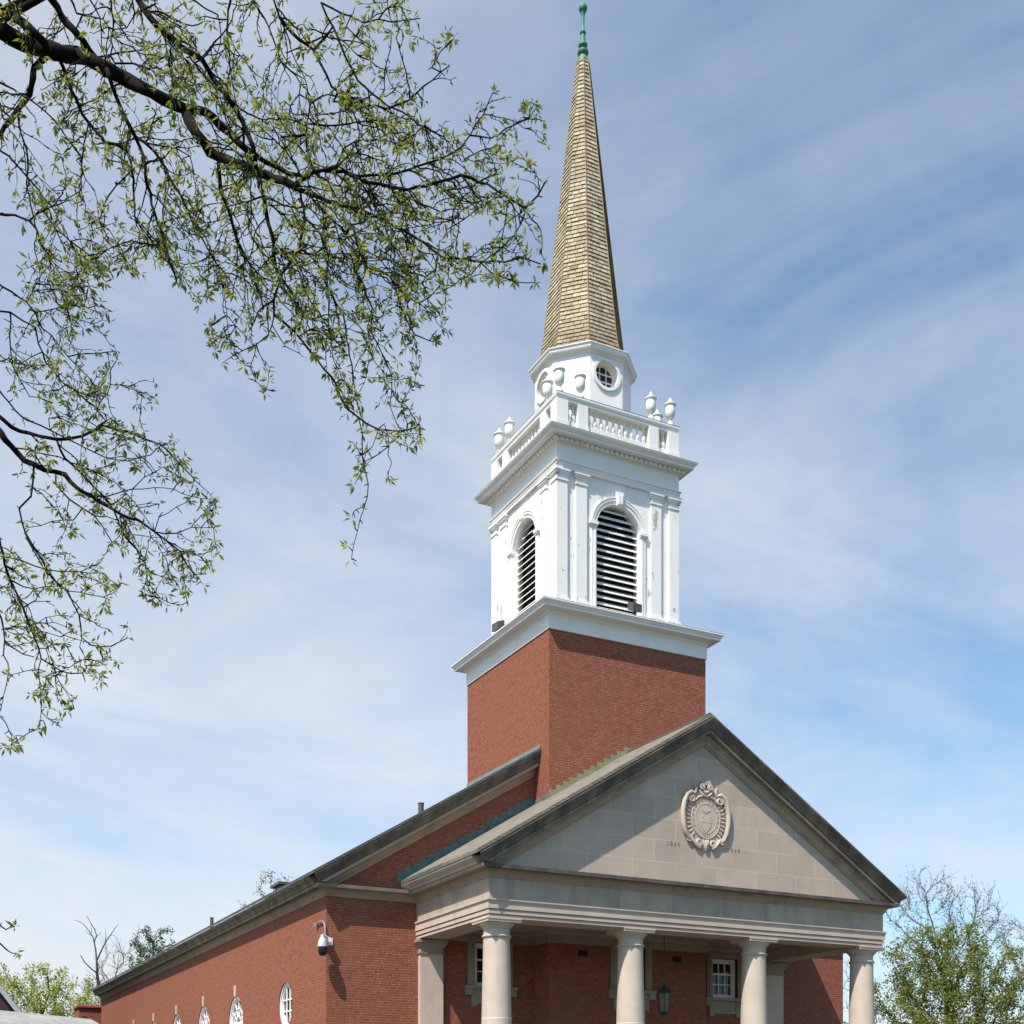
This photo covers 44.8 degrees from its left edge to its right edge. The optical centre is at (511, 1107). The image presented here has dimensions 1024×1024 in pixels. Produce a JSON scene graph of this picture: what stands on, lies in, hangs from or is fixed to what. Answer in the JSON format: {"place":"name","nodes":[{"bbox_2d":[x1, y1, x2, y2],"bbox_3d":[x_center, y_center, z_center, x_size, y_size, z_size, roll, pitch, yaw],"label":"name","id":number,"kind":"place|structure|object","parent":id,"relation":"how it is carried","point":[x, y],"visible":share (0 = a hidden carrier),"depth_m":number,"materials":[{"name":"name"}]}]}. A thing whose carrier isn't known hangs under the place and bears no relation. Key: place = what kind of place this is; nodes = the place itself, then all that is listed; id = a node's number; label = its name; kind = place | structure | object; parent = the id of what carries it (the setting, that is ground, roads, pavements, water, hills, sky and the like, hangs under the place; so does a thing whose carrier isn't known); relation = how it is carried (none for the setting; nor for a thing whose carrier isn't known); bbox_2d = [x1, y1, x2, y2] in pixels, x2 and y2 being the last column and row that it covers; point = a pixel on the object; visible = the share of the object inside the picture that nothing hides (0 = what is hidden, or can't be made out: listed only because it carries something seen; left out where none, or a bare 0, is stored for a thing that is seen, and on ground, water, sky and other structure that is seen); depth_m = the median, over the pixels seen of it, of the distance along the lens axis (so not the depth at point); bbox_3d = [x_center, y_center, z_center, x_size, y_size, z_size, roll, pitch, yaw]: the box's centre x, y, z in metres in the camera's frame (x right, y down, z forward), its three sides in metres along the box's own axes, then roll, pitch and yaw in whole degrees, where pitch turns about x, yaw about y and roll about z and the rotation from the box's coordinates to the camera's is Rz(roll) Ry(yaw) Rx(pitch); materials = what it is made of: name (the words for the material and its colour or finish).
{"place":"outdoors","nodes":[
{"label":"outdoors","id":0,"kind":"place"},
{"bbox_2d":[0,0,1023,1023],"label":"sky","id":1,"kind":"structure","parent":0,"point":[815,208],"materials":[{"name":"blue"}]},
{"label":"ground","id":2,"kind":"structure","parent":0,"visible":0},
{"bbox_2d":[0,985,20,1011],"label":"gabled house","id":3,"kind":"structure","parent":2,"relation":"on","point":[7,1003],"depth_m":54.07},
{"bbox_2d":[0,1010,98,1023],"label":"house","id":4,"kind":"structure","parent":2,"relation":"on","point":[9,1017],"depth_m":41.14,"materials":[{"name":"grey"}]},
{"bbox_2d":[0,960,100,1016],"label":"leafy tree","id":5,"kind":"object","parent":2,"relation":"on","point":[33,1007],"visible":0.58,"depth_m":77.79,"materials":[{"name":"green plant"}]},
{"bbox_2d":[73,1004,100,1023],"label":"brick annex","id":6,"kind":"object","parent":2,"relation":"on","point":[87,1011],"visible":0.5,"depth_m":67.51,"materials":[{"name":"red brick"}]},
{"bbox_2d":[76,917,118,999],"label":"dead tree","id":7,"kind":"object","parent":2,"relation":"on","point":[97,974],"visible":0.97,"depth_m":86.00,"materials":[{"name":"grey plant"}]},
{"bbox_2d":[71,937,142,1004],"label":"bare tree","id":8,"kind":"object","parent":2,"relation":"on","point":[117,964],"visible":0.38,"depth_m":91.48,"materials":[{"name":"plant"}]},
{"bbox_2d":[125,925,178,969],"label":"round tree","id":9,"kind":"object","parent":2,"relation":"on","point":[153,948],"visible":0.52,"depth_m":81.70,"materials":[{"name":"green plant"}]},
{"bbox_2d":[238,869,292,907],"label":"blossoming tree","id":10,"kind":"object","parent":2,"relation":"on","point":[268,875],"visible":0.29,"depth_m":73.71,"materials":[{"name":"plant"}]},
{"bbox_2d":[0,0,551,959],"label":"locust tree","id":11,"kind":"object","parent":2,"relation":"on","point":[32,42],"visible":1,"depth_m":9.42,"materials":[{"name":"green plant"}]},
{"bbox_2d":[90,2,906,1023],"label":"brick church","id":12,"kind":"structure","parent":2,"relation":"on","point":[600,826],"depth_m":35.93,"materials":[{"name":"red brick"}]},
{"bbox_2d":[174,1005,180,1023],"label":"window","id":13,"kind":"structure","parent":12,"relation":"in","point":[177,1020],"depth_m":49.67,"materials":[{"name":"white glass"}]},
{"bbox_2d":[199,996,208,1023],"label":"window","id":14,"kind":"structure","parent":12,"relation":"in","point":[204,1017],"depth_m":45.83,"materials":[{"name":"white glass"}]},
{"bbox_2d":[230,985,242,1023],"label":"window","id":15,"kind":"structure","parent":12,"relation":"in","point":[236,1015],"depth_m":41.82,"materials":[{"name":"white glass"}]},
{"bbox_2d":[280,983,291,1023],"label":"round window","id":16,"kind":"structure","parent":12,"relation":"in","point":[286,996],"depth_m":36.77,"materials":[{"name":"white glass"}]},
{"bbox_2d":[314,920,332,955],"bbox_3d":[-5.053,-4.526,33.409,0.428,1.032,1.176,0,0,-14],"label":"security camera","id":17,"kind":"object","parent":12,"relation":"attached to","point":[324,941],"visible":1,"depth_m":32.90,"materials":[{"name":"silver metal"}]},
{"bbox_2d":[464,936,517,1006],"bbox_3d":[-0.652,-3.850,35.591,1.640,1.980,0.420,0,0,-27],"label":"porch window","id":18,"kind":"structure","parent":12,"relation":"in","point":[475,949],"depth_m":35.34,"materials":[{"name":"stone"}]},
{"bbox_2d":[492,620,504,631],"bbox_3d":[-0.419,-14.629,38.008,0.250,0.498,0.340,0,0,-34],"label":"floodlight","id":19,"kind":"object","parent":12,"relation":"attached to","point":[497,625],"visible":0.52,"depth_m":37.89,"materials":[{"name":"grey metal"}]},
{"bbox_2d":[607,941,656,1010],"bbox_3d":[3.482,-3.850,36.673,1.640,1.980,0.420,0,0,-27],"label":"porch window","id":20,"kind":"structure","parent":12,"relation":"in","point":[649,994],"depth_m":36.77,"materials":[{"name":"stone"}]},
{"bbox_2d":[628,602,641,614],"bbox_3d":[3.614,-14.629,36.573,0.340,0.498,0.250,0,0,-36],"label":"floodlight","id":21,"kind":"object","parent":12,"relation":"attached to","point":[634,607],"visible":1,"depth_m":36.49,"materials":[{"name":"grey metal"}]},
{"bbox_2d":[657,935,671,1015],"bbox_3d":[4.293,-3.790,35.036,0.490,2.420,0.424,0,0,-27],"label":"hanging lantern","id":22,"kind":"object","parent":12,"relation":"hanging from","point":[664,992],"visible":0.97,"depth_m":34.93,"materials":[{"name":"green metal"}]},
{"bbox_2d":[706,953,741,1016],"bbox_3d":[6.707,-3.850,39.387,1.640,1.980,0.420,0,0,-27],"label":"porch window","id":23,"kind":"structure","parent":12,"relation":"in","point":[720,973],"depth_m":39.43,"materials":[{"name":"stone"}]},
{"bbox_2d":[874,918,1023,1023],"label":"leafy tree","id":24,"kind":"object","parent":2,"relation":"on","point":[979,1006],"visible":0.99,"depth_m":57.43,"materials":[{"name":"green plant"}]},
{"bbox_2d":[883,863,1021,1022],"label":"budding tree","id":25,"kind":"object","parent":2,"relation":"on","point":[950,916],"visible":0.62,"depth_m":61.86,"materials":[{"name":"plant"}]},
{"bbox_2d":[989,912,1023,1012],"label":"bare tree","id":26,"kind":"object","parent":2,"relation":"on","point":[1004,938],"visible":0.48,"depth_m":66.13,"materials":[{"name":"green plant"}]},
{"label":"forecourt","id":27,"kind":"structure","parent":0,"visible":0},
{"bbox_2d":[843,960,884,1023],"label":"bare tree","id":28,"kind":"object","parent":27,"relation":"on","point":[875,1003],"visible":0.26,"depth_m":48.15,"materials":[{"name":"grey plant"}]}
]}

